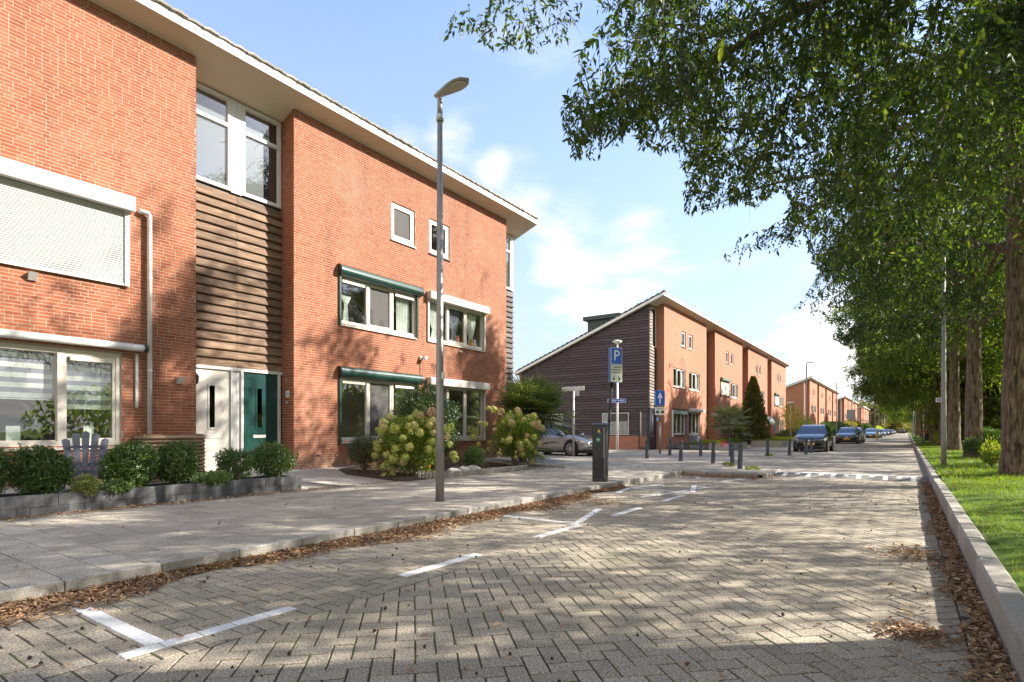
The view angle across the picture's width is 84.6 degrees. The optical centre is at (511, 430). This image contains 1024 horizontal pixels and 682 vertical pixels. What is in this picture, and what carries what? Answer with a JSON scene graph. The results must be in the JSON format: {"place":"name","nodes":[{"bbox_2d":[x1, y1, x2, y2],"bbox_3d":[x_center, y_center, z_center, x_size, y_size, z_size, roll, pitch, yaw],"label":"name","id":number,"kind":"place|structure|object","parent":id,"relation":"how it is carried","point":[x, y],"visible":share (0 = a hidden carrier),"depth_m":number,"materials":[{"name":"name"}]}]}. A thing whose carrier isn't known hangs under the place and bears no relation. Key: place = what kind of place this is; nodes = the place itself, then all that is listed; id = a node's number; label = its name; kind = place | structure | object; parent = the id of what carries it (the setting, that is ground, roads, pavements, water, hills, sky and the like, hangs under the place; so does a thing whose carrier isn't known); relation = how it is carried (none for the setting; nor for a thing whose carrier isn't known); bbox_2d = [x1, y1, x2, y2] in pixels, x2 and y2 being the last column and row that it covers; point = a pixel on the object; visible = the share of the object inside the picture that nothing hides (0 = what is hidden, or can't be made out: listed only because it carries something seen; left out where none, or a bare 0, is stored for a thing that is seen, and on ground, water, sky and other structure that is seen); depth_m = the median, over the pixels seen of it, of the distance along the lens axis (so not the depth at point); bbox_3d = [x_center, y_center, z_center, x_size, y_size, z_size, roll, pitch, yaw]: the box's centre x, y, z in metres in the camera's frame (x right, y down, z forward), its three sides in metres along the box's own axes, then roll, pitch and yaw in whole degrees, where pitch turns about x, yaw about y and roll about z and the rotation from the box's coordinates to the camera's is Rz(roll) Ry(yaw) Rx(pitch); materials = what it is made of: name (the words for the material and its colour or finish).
{"place":"outdoors","nodes":[
{"label":"outdoors","id":0,"kind":"place"},
{"bbox_2d":[0,456,581,493],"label":"yard paving","id":1,"kind":"structure","parent":0,"point":[311,478],"depth_m":12.72,"materials":[{"name":"concrete"}]},
{"bbox_2d":[61,431,108,488],"bbox_3d":[-7.037,0.499,9.262,0.780,0.992,0.865,0,0,-35],"label":"garden chair","id":2,"kind":"object","parent":1,"relation":"on","point":[85,446],"visible":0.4,"depth_m":9.49,"materials":[{"name":"grey wood"}]},
{"bbox_2d":[0,0,261,487],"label":"brick house","id":3,"kind":"structure","parent":1,"relation":"on","point":[118,209],"depth_m":10.64,"materials":[{"name":"brick"}]},
{"bbox_2d":[6,426,19,440],"bbox_3d":[-8.374,0.050,9.444,0.010,0.260,0.190,0,0,35],"label":"sill card","id":4,"kind":"object","parent":3,"relation":"in","point":[12,433],"visible":1,"depth_m":9.44,"materials":[{"name":"paper"}]},
{"bbox_2d":[18,400,48,439],"bbox_3d":[-8.354,-0.198,9.840,0.340,0.756,0.485,0,0,35],"label":"vase","id":5,"kind":"object","parent":3,"relation":"in","point":[31,426],"visible":0.97,"depth_m":9.73,"materials":[{"name":"clear glass"}]},
{"bbox_2d":[0,342,120,450],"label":"window","id":6,"kind":"structure","parent":3,"relation":"in","point":[81,388],"depth_m":10.26,"materials":[{"name":"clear glass"}]},
{"bbox_2d":[0,182,120,278],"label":"roller shutter","id":7,"kind":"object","parent":3,"relation":"in","point":[3,182],"depth_m":11.01,"materials":[{"name":"white paint"}]},
{"bbox_2d":[196,368,229,471],"bbox_3d":[-6.695,-0.203,12.487,0.054,2.326,0.870,0,0,35],"label":"door","id":8,"kind":"structure","parent":3,"relation":"in","point":[213,386],"depth_m":12.53,"materials":[{"name":"white paint"}]},
{"bbox_2d":[196,82,230,190],"bbox_3d":[-6.725,-6.520,12.465,0.090,2.100,0.990,0,0,35],"label":"tall window","id":9,"kind":"structure","parent":3,"relation":"in","point":[227,124],"depth_m":12.74,"materials":[{"name":"white paint"}]},
{"bbox_2d":[0,474,300,519],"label":"planter wall","id":10,"kind":"structure","parent":1,"relation":"on","point":[14,505],"depth_m":8.40,"materials":[{"name":"concrete"}]},
{"bbox_2d":[0,447,15,496],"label":"evergreen shrub","id":11,"kind":"object","parent":10,"relation":"in","point":[4,468],"visible":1,"depth_m":7.27,"materials":[{"name":"green plant"}]},
{"bbox_2d":[5,443,78,495],"bbox_3d":[-6.451,0.568,7.672,0.684,0.831,0.815,0,0,35],"label":"evergreen shrub","id":12,"kind":"object","parent":10,"relation":"in","point":[39,478],"visible":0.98,"depth_m":7.55,"materials":[{"name":"green plant"}]},
{"bbox_2d":[67,473,103,496],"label":"variegated plant","id":13,"kind":"object","parent":10,"relation":"on","point":[81,482],"visible":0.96,"depth_m":7.85,"materials":[{"name":"green plant"}]},
{"bbox_2d":[100,478,134,494],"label":"variegated plant","id":14,"kind":"object","parent":10,"relation":"on","point":[113,485],"visible":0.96,"depth_m":8.16,"materials":[{"name":"green plant"}]},
{"bbox_2d":[96,437,164,486],"bbox_3d":[-5.774,0.541,8.547,0.928,0.884,0.685,0,0,-40],"label":"evergreen shrub","id":15,"kind":"object","parent":10,"relation":"in","point":[119,458],"visible":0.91,"depth_m":8.41,"materials":[{"name":"green plant"}]},
{"bbox_2d":[152,439,201,484],"bbox_3d":[-5.417,0.575,9.147,0.665,0.881,0.780,0,0,13],"label":"evergreen shrub","id":16,"kind":"object","parent":10,"relation":"in","point":[175,474],"visible":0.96,"depth_m":8.99,"materials":[{"name":"green plant"}]},
{"bbox_2d":[190,469,234,485],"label":"variegated plant","id":17,"kind":"object","parent":10,"relation":"on","point":[214,477],"visible":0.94,"depth_m":9.30,"materials":[{"name":"green plant"}]},
{"bbox_2d":[211,446,254,479],"bbox_3d":[-4.870,0.627,9.882,0.685,0.715,0.677,0,0,35],"label":"evergreen shrub","id":18,"kind":"object","parent":10,"relation":"in","point":[236,458],"visible":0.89,"depth_m":9.78,"materials":[{"name":"green plant"}]},
{"bbox_2d":[248,439,298,476],"bbox_3d":[-4.460,0.561,10.429,0.665,0.849,1.012,0,0,35],"label":"evergreen shrub","id":19,"kind":"object","parent":10,"relation":"in","point":[271,468],"visible":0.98,"depth_m":10.35,"materials":[{"name":"green plant"}]},
{"bbox_2d":[132,434,204,482],"bbox_3d":[-6.722,0.547,11.064,0.545,0.965,1.120,0,0,35],"label":"louvre box","id":20,"kind":"object","parent":1,"relation":"on","point":[155,440],"visible":0.38,"depth_m":10.91,"materials":[{"name":"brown wood"}]},
{"bbox_2d":[236,59,434,470],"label":"brick house","id":21,"kind":"structure","parent":1,"relation":"on","point":[330,294],"depth_m":14.21,"materials":[{"name":"brick"}]},
{"bbox_2d":[242,104,280,208],"bbox_3d":[-6.007,-6.520,13.488,0.090,2.100,0.990,0,0,35],"label":"tall window","id":22,"kind":"structure","parent":21,"relation":"in","point":[277,147],"depth_m":13.48,"materials":[{"name":"white paint"}]},
{"bbox_2d":[244,372,279,468],"bbox_3d":[-5.992,-0.203,13.453,0.095,2.326,0.900,0,0,35],"label":"door","id":23,"kind":"structure","parent":21,"relation":"in","point":[260,390],"depth_m":13.42,"materials":[{"name":"green paint"}]},
{"bbox_2d":[340,378,415,443],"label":"window","id":24,"kind":"structure","parent":21,"relation":"in","point":[364,402],"depth_m":16.46,"materials":[{"name":"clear glass"}]},
{"bbox_2d":[342,276,417,339],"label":"window","id":25,"kind":"structure","parent":21,"relation":"in","point":[366,305],"depth_m":16.40,"materials":[{"name":"clear glass"}]},
{"bbox_2d":[391,202,416,248],"bbox_3d":[-3.221,-6.045,16.597,0.150,1.130,1.000,0,0,35],"label":"window","id":26,"kind":"structure","parent":21,"relation":"in","point":[402,217],"depth_m":16.65,"materials":[{"name":"white paint"}]},
{"bbox_2d":[339,458,513,481],"bbox_3d":[-2.030,1.063,15.474,3.100,0.287,5.800,0,0,35],"label":"flower bed","id":27,"kind":"object","parent":1,"relation":"on","point":[374,474],"visible":0.42,"depth_m":14.03,"materials":[{"name":"soil"}]},
{"bbox_2d":[346,433,380,471],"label":"yew bush","id":28,"kind":"object","parent":27,"relation":"on","point":[358,443],"visible":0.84,"depth_m":13.69,"materials":[{"name":"green plant"}]},
{"bbox_2d":[370,407,458,475],"bbox_3d":[-2.362,0.314,13.617,1.792,1.810,1.998,0,0,35],"label":"hydrangea","id":29,"kind":"object","parent":27,"relation":"on","point":[395,439],"visible":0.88,"depth_m":13.18,"materials":[{"name":"green plant"}]},
{"bbox_2d":[392,379,462,462],"bbox_3d":[-2.349,-0.200,15.533,1.883,2.431,2.398,0,0,35],"label":"glossy bush","id":30,"kind":"object","parent":27,"relation":"on","point":[418,401],"visible":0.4,"depth_m":15.34,"materials":[{"name":"green plant"}]},
{"bbox_2d":[418,465,527,477],"bbox_3d":[-0.754,1.085,14.699,0.362,0.205,4.197,0,0,39],"label":"palisade edging","id":31,"kind":"object","parent":27,"relation":"on","point":[448,474],"visible":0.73,"depth_m":14.35,"materials":[{"name":"concrete"}]},
{"bbox_2d":[463,444,486,466],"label":"variegated bush","id":32,"kind":"object","parent":27,"relation":"on","point":[475,453],"visible":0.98,"depth_m":15.59,"materials":[{"name":"green plant"}]},
{"bbox_2d":[422,159,537,458],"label":"brick house","id":33,"kind":"structure","parent":1,"relation":"on","point":[484,228],"depth_m":19.28,"materials":[{"name":"brick"}]},
{"bbox_2d":[429,218,450,261],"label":"window","id":34,"kind":"structure","parent":33,"relation":"in","point":[432,224],"depth_m":18.22,"materials":[{"name":"white paint"}]},
{"bbox_2d":[428,299,484,351],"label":"window","id":35,"kind":"structure","parent":33,"relation":"in","point":[465,324],"depth_m":18.96,"materials":[{"name":"white glass"}]},
{"bbox_2d":[431,385,484,440],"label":"window","id":36,"kind":"structure","parent":33,"relation":"in","point":[471,400],"depth_m":20.26,"materials":[{"name":"white glass"}]},
{"bbox_2d":[470,405,544,465],"bbox_3d":[0.032,0.186,17.170,1.958,1.901,1.819,0,0,35],"label":"hydrangea","id":37,"kind":"object","parent":1,"relation":"on","point":[523,438],"visible":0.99,"depth_m":16.83,"materials":[{"name":"green plant"}]},
{"bbox_2d":[489,416,559,463],"bbox_3d":[0.424,0.327,18.939,2.467,1.791,2.529,0,0,35],"label":"fan palm","id":38,"kind":"object","parent":1,"relation":"on","point":[540,456],"visible":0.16,"depth_m":18.46,"materials":[{"name":"green plant"}]},
{"bbox_2d":[487,371,582,462],"bbox_3d":[0.713,-0.459,18.916,3.391,3.164,3.266,0,0,11],"label":"fan palm","id":39,"kind":"object","parent":1,"relation":"on","point":[540,396],"visible":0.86,"depth_m":18.35,"materials":[{"name":"green plant"}]},
{"bbox_2d":[0,475,750,681],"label":"parking bay","id":40,"kind":"object","parent":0,"point":[305,589],"visible":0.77,"depth_m":4.38,"materials":[{"name":"grey brick"}]},
{"bbox_2d":[0,473,784,626],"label":"leaf litter","id":41,"kind":"object","parent":40,"relation":"on","point":[21,606],"visible":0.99,"depth_m":5.39,"materials":[{"name":"brown plant"}]},
{"bbox_2d":[63,476,748,659],"bbox_3d":[1.493,1.259,9.403,1.732,0.034,14.501,0,0,35],"label":"bay marking","id":42,"kind":"object","parent":40,"relation":"on","point":[127,631],"visible":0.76,"depth_m":3.73,"materials":[{"name":"white paint"}]},
{"bbox_2d":[0,462,775,588],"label":"pavement","id":43,"kind":"structure","parent":0,"point":[55,549],"depth_m":7.23,"materials":[{"name":"grey concrete"}]},
{"bbox_2d":[0,468,536,520],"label":"leaf litter","id":44,"kind":"object","parent":43,"relation":"on","point":[153,504],"visible":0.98,"depth_m":8.73,"materials":[{"name":"brown plant"}]},
{"bbox_2d":[434,77,468,501],"bbox_3d":[-0.949,-2.159,8.858,0.680,6.579,0.284,0,0,35],"label":"street lamp","id":45,"kind":"object","parent":43,"relation":"on","point":[455,85],"visible":1,"depth_m":8.96,"materials":[{"name":"metal"}]},
{"bbox_2d":[592,423,608,481],"bbox_3d":[1.965,0.480,12.537,0.320,1.300,0.287,0,0,23],"label":"parking meter","id":46,"kind":"object","parent":43,"relation":"on","point":[599,452],"visible":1,"depth_m":12.42,"materials":[{"name":"metal"}]},
{"bbox_2d":[593,458,603,476],"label":"service door","id":47,"kind":"structure","parent":46,"relation":"in","point":[598,463],"depth_m":12.41,"materials":[{"name":"black plastic"}]},
{"bbox_2d":[608,347,621,452],"bbox_3d":[2.331,-0.389,12.999,0.364,3.042,0.236,0,0,-22],"label":"parking sign","id":48,"kind":"object","parent":43,"relation":"on","point":[614,364],"visible":0.99,"depth_m":12.92,"materials":[{"name":"blue metal"}]},
{"bbox_2d":[100,476,1011,681],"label":"road","id":49,"kind":"structure","parent":0,"point":[680,613],"depth_m":3.89,"materials":[{"name":"grey brick"}]},
{"bbox_2d":[2,459,1023,681],"bbox_3d":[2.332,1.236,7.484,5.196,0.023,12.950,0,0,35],"label":"fallen leaves","id":50,"kind":"object","parent":49,"relation":"on","point":[29,657],"visible":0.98,"depth_m":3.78,"materials":[{"name":"brown plant"}]},
{"bbox_2d":[774,471,929,481],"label":"ramp","id":51,"kind":"structure","parent":49,"relation":"on","point":[898,478],"depth_m":14.65,"materials":[{"name":"brick"}]},
{"bbox_2d":[807,481,1019,681],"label":"leaf litter","id":52,"kind":"object","parent":49,"relation":"on","point":[986,638],"visible":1,"depth_m":3.63,"materials":[{"name":"brown plant"}]},
{"bbox_2d":[163,0,1000,403],"label":"sky","id":53,"kind":"structure","parent":0,"point":[612,233],"materials":[{"name":"blue"}]},
{"bbox_2d":[307,450,942,489],"bbox_3d":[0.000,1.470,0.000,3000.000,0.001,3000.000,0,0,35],"label":"ground","id":54,"kind":"structure","parent":0,"point":[734,450],"depth_m":26.77,"materials":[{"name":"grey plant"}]},
{"bbox_2d":[0,469,780,608],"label":"kerb","id":55,"kind":"structure","parent":54,"relation":"on","point":[38,589],"depth_m":5.59,"materials":[{"name":"concrete"}]},
{"bbox_2d":[908,433,1023,681],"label":"kerb","id":56,"kind":"structure","parent":54,"relation":"on","point":[1001,594],"depth_m":4.01,"materials":[{"name":"concrete"}]},
{"bbox_2d":[516,449,928,476],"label":"plateau","id":57,"kind":"structure","parent":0,"point":[875,463],"depth_m":21.64,"materials":[{"name":"grey brick"}]},
{"bbox_2d":[536,424,591,455],"bbox_3d":[2.250,0.448,26.945,4.278,1.495,2.080,0,0,41],"label":"parked car","id":58,"kind":"object","parent":57,"relation":"on","point":[583,442],"visible":0.47,"depth_m":25.79,"materials":[{"name":"silver paint"}]},
{"bbox_2d":[562,386,583,455],"bbox_3d":[2.758,-0.417,25.264,1.142,3.135,0.147,0,0,35],"label":"direction sign","id":59,"kind":"object","parent":57,"relation":"on","point":[577,388],"visible":0.84,"depth_m":25.24,"materials":[{"name":"metal"}]},
{"bbox_2d":[655,390,664,453],"bbox_3d":[7.294,-0.440,27.880,0.500,3.180,0.223,0,0,-7],"label":"one way sign","id":60,"kind":"object","parent":57,"relation":"on","point":[659,400],"visible":1,"depth_m":27.79,"materials":[{"name":"metal"}]},
{"bbox_2d":[751,441,787,447],"bbox_3d":[17.856,0.940,39.023,1.900,0.420,2.500,0,0,35],"label":"planter","id":61,"kind":"object","parent":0,"point":[778,444],"visible":0.81,"depth_m":38.10,"materials":[{"name":"concrete"}]},
{"bbox_2d":[743,438,834,450],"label":"pavement","id":62,"kind":"structure","parent":0,"point":[764,448],"depth_m":35.52,"materials":[{"name":"concrete"}]},
{"bbox_2d":[709,442,746,449],"bbox_3d":[13.222,0.950,34.335,1.300,0.400,3.700,0,0,35],"label":"planter","id":63,"kind":"object","parent":62,"relation":"on","point":[722,447],"visible":0.51,"depth_m":32.95,"materials":[{"name":"concrete"}]},
{"bbox_2d":[703,402,753,441],"bbox_3d":[13.403,-0.516,34.835,3.112,2.838,3.106,0,0,35],"label":"fan palm","id":64,"kind":"object","parent":63,"relation":"in","point":[720,414],"visible":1,"depth_m":34.53,"materials":[{"name":"green plant"}]},
{"bbox_2d":[715,420,753,442],"bbox_3d":[14.650,0.146,37.008,2.716,2.030,2.716,0,0,35],"label":"fan palm","id":65,"kind":"object","parent":62,"relation":"on","point":[739,432],"visible":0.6,"depth_m":36.66,"materials":[{"name":"green plant"}]},
{"bbox_2d":[774,404,802,436],"bbox_3d":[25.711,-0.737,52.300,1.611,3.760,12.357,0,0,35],"label":"garden shrub","id":66,"kind":"object","parent":62,"relation":"on","point":[790,419],"visible":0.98,"depth_m":52.05,"materials":[{"name":"yellow plant"}]},
{"bbox_2d":[792,432,917,453],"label":"road","id":67,"kind":"structure","parent":0,"point":[899,443],"depth_m":40.70,"materials":[{"name":"grey brick"}]},
{"bbox_2d":[793,425,833,451],"bbox_3d":[16.939,0.427,31.588,1.950,1.535,3.626,0,0,35],"label":"parked car","id":68,"kind":"object","parent":67,"relation":"on","point":[821,436],"visible":0.94,"depth_m":30.58,"materials":[{"name":"blue paint"}]},
{"bbox_2d":[835,427,860,443],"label":"parked car","id":69,"kind":"object","parent":67,"relation":"on","point":[848,434],"visible":0.98,"depth_m":49.21,"materials":[{"name":"paint"}]},
{"bbox_2d":[909,432,1023,593],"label":"verge","id":70,"kind":"structure","parent":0,"point":[992,543],"depth_m":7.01,"materials":[{"name":"green plant"}]},
{"bbox_2d":[443,0,1023,293],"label":"street tree","id":71,"kind":"object","parent":70,"relation":"on","point":[660,85],"visible":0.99,"depth_m":6.59,"materials":[{"name":"green plant"}]},
{"bbox_2d":[661,0,1023,475],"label":"street tree","id":72,"kind":"object","parent":70,"relation":"on","point":[1011,460],"visible":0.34,"depth_m":12.70,"materials":[{"name":"green plant"}]},
{"bbox_2d":[766,1,1005,457],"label":"street tree","id":73,"kind":"object","parent":70,"relation":"on","point":[973,421],"visible":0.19,"depth_m":20.77,"materials":[{"name":"green plant"}]},
{"bbox_2d":[850,365,939,440],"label":"street tree","id":74,"kind":"object","parent":70,"relation":"on","point":[912,400],"visible":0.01,"depth_m":52.52,"materials":[{"name":"green plant"}]},
{"bbox_2d":[877,401,926,437],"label":"street tree","id":75,"kind":"object","parent":70,"relation":"on","point":[894,407],"visible":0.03,"depth_m":78.07,"materials":[{"name":"green plant"}]},
{"bbox_2d":[861,395,961,430],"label":"street tree","id":76,"kind":"object","parent":70,"relation":"on","point":[887,403],"visible":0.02,"depth_m":63.61,"materials":[{"name":"green plant"}]},
{"bbox_2d":[824,153,1005,450],"bbox_3d":[23.342,-7.407,27.898,14.432,17.313,14.164,0,0,35],"label":"street tree","id":77,"kind":"object","parent":70,"relation":"on","point":[953,352],"visible":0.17,"depth_m":28.59,"materials":[{"name":"green plant"}]},
{"bbox_2d":[833,227,1003,445],"bbox_3d":[29.327,-7.098,36.859,14.784,16.695,13.083,0,0,35],"label":"street tree","id":78,"kind":"object","parent":70,"relation":"on","point":[910,376],"visible":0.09,"depth_m":37.50,"materials":[{"name":"green plant"}]},
{"bbox_2d":[841,320,998,442],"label":"street tree","id":79,"kind":"object","parent":70,"relation":"on","point":[865,387],"visible":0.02,"depth_m":49.01,"materials":[{"name":"green plant"}]},
{"bbox_2d":[919,243,946,465],"bbox_3d":[12.103,-2.199,16.184,0.680,6.499,0.284,0,0,35],"label":"street lamp","id":80,"kind":"object","parent":70,"relation":"on","point":[943,410],"visible":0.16,"depth_m":16.00,"materials":[{"name":"grey metal"}]},
{"bbox_2d":[918,368,1001,442],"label":"ditch tree","id":81,"kind":"object","parent":70,"relation":"on","point":[992,410],"visible":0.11,"depth_m":40.26,"materials":[{"name":"green plant"}]},
{"bbox_2d":[961,437,984,457],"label":"wild shrub","id":82,"kind":"object","parent":70,"relation":"on","point":[967,445],"visible":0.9,"depth_m":20.03,"materials":[{"name":"green plant"}]},
{"bbox_2d":[962,426,1000,447],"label":"wild shrub","id":83,"kind":"object","parent":70,"relation":"on","point":[991,432],"visible":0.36,"depth_m":28.91,"materials":[{"name":"green plant"}]},
{"bbox_2d":[980,448,1000,465],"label":"wild shrub","id":84,"kind":"object","parent":70,"relation":"on","point":[994,458],"visible":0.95,"depth_m":15.67,"materials":[{"name":"green plant"}]},
{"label":"far yard","id":85,"kind":"structure","parent":0,"visible":0},
{"bbox_2d":[671,443,708,449],"bbox_3d":[11.794,1.000,35.520,2.600,0.300,3.400,0,0,35],"label":"planter","id":86,"kind":"object","parent":85,"relation":"on","point":[687,446],"visible":0.42,"depth_m":34.21,"materials":[{"name":"concrete"}]},
{"bbox_2d":[734,376,773,444],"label":"conifer","id":87,"kind":"object","parent":85,"relation":"on","point":[753,403],"visible":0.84,"depth_m":43.07,"materials":[{"name":"green plant"}]},
{"label":"backyard ground","id":88,"kind":"structure","parent":0,"visible":0},
{"bbox_2d":[514,290,693,449],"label":"brick house","id":89,"kind":"structure","parent":88,"relation":"on","point":[650,333],"depth_m":35.27,"materials":[{"name":"brick"}]},
{"bbox_2d":[602,412,628,434],"bbox_3d":[6.438,-0.420,35.025,1.800,1.380,0.065,0,0,35],"label":"gable window","id":90,"kind":"structure","parent":89,"relation":"in","point":[620,422],"depth_m":34.86,"materials":[{"name":"white glass"}]},
{"bbox_2d":[650,410,655,447],"bbox_3d":[8.551,-0.093,34.220,0.045,2.305,0.945,0,0,35],"label":"door","id":91,"kind":"structure","parent":89,"relation":"in","point":[652,412],"depth_m":34.17,"materials":[{"name":"metal"}]},
{"bbox_2d":[673,367,685,389],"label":"window","id":92,"kind":"structure","parent":89,"relation":"in","point":[678,374],"depth_m":37.69,"materials":[{"name":"white paint"}]},
{"bbox_2d":[674,414,685,435],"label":"window","id":93,"kind":"structure","parent":89,"relation":"in","point":[679,420],"depth_m":38.09,"materials":[{"name":"glass"}]},
{"bbox_2d":[687,309,716,443],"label":"brick house","id":94,"kind":"structure","parent":88,"relation":"on","point":[698,323],"depth_m":40.05,"materials":[{"name":"brick"}]},
{"bbox_2d":[689,412,698,435],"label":"window","id":95,"kind":"structure","parent":94,"relation":"in","point":[693,416],"depth_m":40.68,"materials":[{"name":"white glass"}]},
{"bbox_2d":[689,372,698,391],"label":"window","id":96,"kind":"structure","parent":94,"relation":"in","point":[693,377],"depth_m":40.29,"materials":[{"name":"white paint"}]},
{"bbox_2d":[706,322,735,439],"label":"brick house","id":97,"kind":"structure","parent":88,"relation":"on","point":[718,379],"depth_m":43.83,"materials":[{"name":"brick"}]},
{"bbox_2d":[730,333,750,433],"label":"brick house","id":98,"kind":"structure","parent":88,"relation":"on","point":[738,342],"depth_m":48.98,"materials":[{"name":"brick"}]},
{"bbox_2d":[742,342,762,436],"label":"brick house","id":99,"kind":"structure","parent":88,"relation":"on","point":[751,350],"depth_m":52.87,"materials":[{"name":"brick"}]},
{"bbox_2d":[758,349,775,434],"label":"brick house","id":100,"kind":"structure","parent":88,"relation":"on","point":[764,355],"depth_m":58.14,"materials":[{"name":"brick"}]},
{"bbox_2d":[767,355,783,436],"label":"brick house","id":101,"kind":"structure","parent":88,"relation":"on","point":[773,394],"depth_m":62.56,"materials":[{"name":"brick"}]},
{"bbox_2d":[779,361,790,436],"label":"brick house","id":102,"kind":"structure","parent":88,"relation":"on","point":[782,380],"depth_m":67.09,"materials":[{"name":"brick"}]},
{"bbox_2d":[786,376,816,435],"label":"brick house","id":103,"kind":"structure","parent":88,"relation":"on","point":[796,392],"depth_m":86.03,"materials":[{"name":"brick"}]},
{"bbox_2d":[817,382,824,424],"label":"brick house","id":104,"kind":"structure","parent":88,"relation":"on","point":[819,402],"depth_m":95.49,"materials":[{"name":"brick"}]},
{"bbox_2d":[838,396,847,422],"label":"brick house","id":105,"kind":"structure","parent":88,"relation":"on","point":[842,409],"depth_m":133.39,"materials":[{"name":"brick"}]},
{"bbox_2d":[865,404,909,431],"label":"park tree","id":106,"kind":"object","parent":88,"relation":"on","point":[875,420],"visible":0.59,"depth_m":225.89,"materials":[{"name":"green plant"}]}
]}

